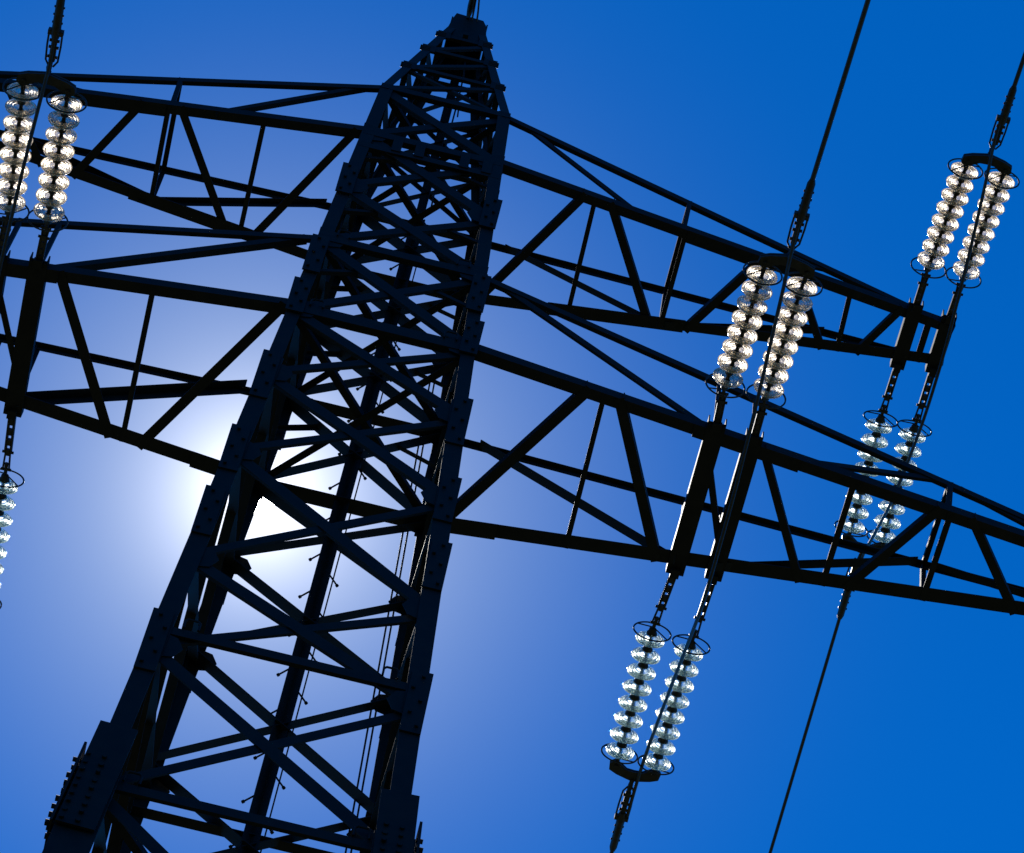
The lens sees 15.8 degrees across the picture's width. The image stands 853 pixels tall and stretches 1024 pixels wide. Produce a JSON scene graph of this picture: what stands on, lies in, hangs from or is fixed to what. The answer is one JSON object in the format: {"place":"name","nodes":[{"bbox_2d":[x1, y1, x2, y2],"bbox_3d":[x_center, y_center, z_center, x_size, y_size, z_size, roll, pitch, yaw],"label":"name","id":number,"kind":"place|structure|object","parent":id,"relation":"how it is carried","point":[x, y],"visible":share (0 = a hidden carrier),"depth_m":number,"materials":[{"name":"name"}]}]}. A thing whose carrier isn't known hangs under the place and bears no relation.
{"place":"outdoors","nodes":[
{"label":"outdoors","id":0,"kind":"place"},
{"bbox_2d":[0,0,1023,852],"label":"sky","id":1,"kind":"structure","parent":0,"point":[914,743],"materials":[{"name":"blue"}]},
{"bbox_3d":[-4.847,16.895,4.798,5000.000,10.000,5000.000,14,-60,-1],"label":"ground","id":2,"kind":"structure","parent":0,"visible":0},
{"bbox_2d":[0,13,1023,852],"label":"lattice pylon","id":3,"kind":"object","parent":2,"relation":"on","point":[118,777],"visible":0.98,"depth_m":34.97,"materials":[{"name":"metal"}]},
{"bbox_2d":[0,412,24,608],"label":"insulator string","id":4,"kind":"object","parent":3,"relation":"attached to","point":[8,485],"visible":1,"depth_m":35.42,"materials":[{"name":"clear glass"}]},
{"bbox_2d":[0,77,41,252],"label":"insulator string","id":5,"kind":"object","parent":3,"relation":"attached to","point":[20,106],"visible":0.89,"depth_m":33.57,"materials":[{"name":"clear glass"}]},
{"bbox_2d":[16,0,75,100],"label":"strain clamp","id":6,"kind":"object","parent":5,"relation":"attached to","point":[66,87],"visible":1,"depth_m":33.12,"materials":[{"name":"metal"}]},
{"bbox_2d":[0,39,55,273],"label":"jumper wire","id":7,"kind":"object","parent":6,"relation":"attached to","point":[27,152],"visible":1,"depth_m":32.91,"materials":[{"name":"metal"}]},
{"bbox_2d":[27,90,86,259],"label":"insulator string","id":8,"kind":"object","parent":3,"relation":"attached to","point":[59,152],"visible":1,"depth_m":33.63,"materials":[{"name":"clear glass"}]},
{"bbox_2d":[466,0,479,21],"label":"earth wire clamp","id":9,"kind":"object","parent":3,"relation":"attached to","point":[471,6],"visible":1,"depth_m":42.48,"materials":[{"name":"metal"}]},
{"bbox_2d":[601,568,675,763],"bbox_3d":[1.273,2.307,35.681,0.387,0.517,2.168,14,-60,-1],"label":"insulator string","id":10,"kind":"object","parent":3,"relation":"attached to","point":[628,718],"visible":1,"depth_m":35.74,"materials":[{"name":"clear glass"}]},
{"bbox_2d":[609,758,660,851],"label":"strain clamp","id":11,"kind":"object","parent":10,"relation":"attached to","point":[630,775],"visible":1,"depth_m":36.27,"materials":[{"name":"metal"}]},
{"bbox_2d":[637,584,714,774],"bbox_3d":[1.650,2.403,35.688,0.395,0.515,2.210,14,-60,-1],"label":"insulator string","id":12,"kind":"object","parent":3,"relation":"attached to","point":[662,745],"visible":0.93,"depth_m":35.78,"materials":[{"name":"clear glass"}]},
{"bbox_2d":[626,223,800,817],"bbox_3d":[1.799,1.306,34.144,0.034,1.381,6.902,14,-60,-1],"label":"jumper wire","id":13,"kind":"object","parent":12,"relation":"hanging from","point":[727,515],"visible":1,"depth_m":33.14,"materials":[{"name":"metal"}]},
{"bbox_2d":[705,261,782,427],"bbox_3d":[2.075,-0.699,33.921,0.415,0.508,1.847,14,-60,-1],"label":"insulator string","id":14,"kind":"object","parent":3,"relation":"attached to","point":[741,332],"visible":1,"depth_m":33.79,"materials":[{"name":"clear glass"}]},
{"bbox_2d":[758,179,814,282],"bbox_3d":[2.571,-1.779,33.115,0.526,0.175,1.060,14,-60,-1],"label":"strain clamp","id":15,"kind":"object","parent":14,"relation":"attached to","point":[804,268],"visible":1,"depth_m":33.28,"materials":[{"name":"metal"}]},
{"bbox_2d":[810,0,870,180],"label":"conductor","id":16,"kind":"object","parent":15,"relation":"attached to","point":[840,88],"visible":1,"depth_m":32.23,"materials":[{"name":"metal"}]},
{"bbox_2d":[746,272,822,435],"bbox_3d":[2.446,-0.596,33.938,0.402,0.507,1.851,14,-60,-1],"label":"insulator string","id":17,"kind":"object","parent":3,"relation":"attached to","point":[798,304],"visible":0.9,"depth_m":33.79,"materials":[{"name":"clear glass"}]},
{"bbox_2d":[834,362,902,536],"bbox_3d":[3.841,0.243,39.188,0.410,0.510,2.052,14,-60,-1],"label":"insulator string","id":18,"kind":"object","parent":3,"relation":"attached to","point":[876,439],"visible":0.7,"depth_m":39.15,"materials":[{"name":"clear glass"}]},
{"bbox_2d":[867,374,933,545],"bbox_3d":[4.196,0.334,39.197,0.398,0.512,2.098,14,-60,-1],"label":"insulator string","id":19,"kind":"object","parent":3,"relation":"attached to","point":[885,534],"visible":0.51,"depth_m":39.20,"materials":[{"name":"clear glass"}]},
{"bbox_2d":[837,532,885,619],"bbox_3d":[3.699,1.622,39.844,0.504,0.175,1.060,14,-60,-1],"label":"strain clamp","id":20,"kind":"object","parent":19,"relation":"attached to","point":[844,602],"visible":0.48,"depth_m":39.88,"materials":[{"name":"metal"}]},
{"bbox_2d":[769,619,840,852],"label":"conductor","id":21,"kind":"object","parent":20,"relation":"attached to","point":[805,735],"visible":1,"depth_m":40.66,"materials":[{"name":"metal"}]},
{"bbox_2d":[910,158,982,310],"bbox_3d":[4.398,-1.928,37.917,0.385,0.503,1.845,15,-60,-2],"label":"insulator string","id":22,"kind":"object","parent":3,"relation":"attached to","point":[944,220],"visible":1,"depth_m":37.78,"materials":[{"name":"clear glass"}]},
{"bbox_2d":[961,86,1016,179],"bbox_3d":[4.896,-2.982,37.131,0.523,0.175,1.060,14,-60,-1],"label":"strain clamp","id":23,"kind":"object","parent":22,"relation":"attached to","point":[1003,167],"visible":1,"depth_m":37.29,"materials":[{"name":"metal"}]},
{"bbox_2d":[857,115,1000,568],"bbox_3d":[4.249,-0.412,37.926,0.034,1.279,5.752,14,-60,-1],"label":"jumper wire","id":24,"kind":"object","parent":23,"relation":"attached to","point":[951,323],"visible":0.83,"depth_m":37.07,"materials":[{"name":"metal"}]},
{"bbox_2d":[1012,52,1023,87],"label":"conductor","id":25,"kind":"object","parent":23,"relation":"attached to","point":[1017,76],"visible":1,"depth_m":36.71,"materials":[{"name":"metal"}]},
{"bbox_2d":[946,168,1019,315],"bbox_3d":[4.765,-1.828,37.933,0.385,0.504,1.857,16,-60,-2],"label":"insulator string","id":26,"kind":"object","parent":3,"relation":"attached to","point":[996,195],"visible":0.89,"depth_m":37.78,"materials":[{"name":"clear glass"}]}
]}

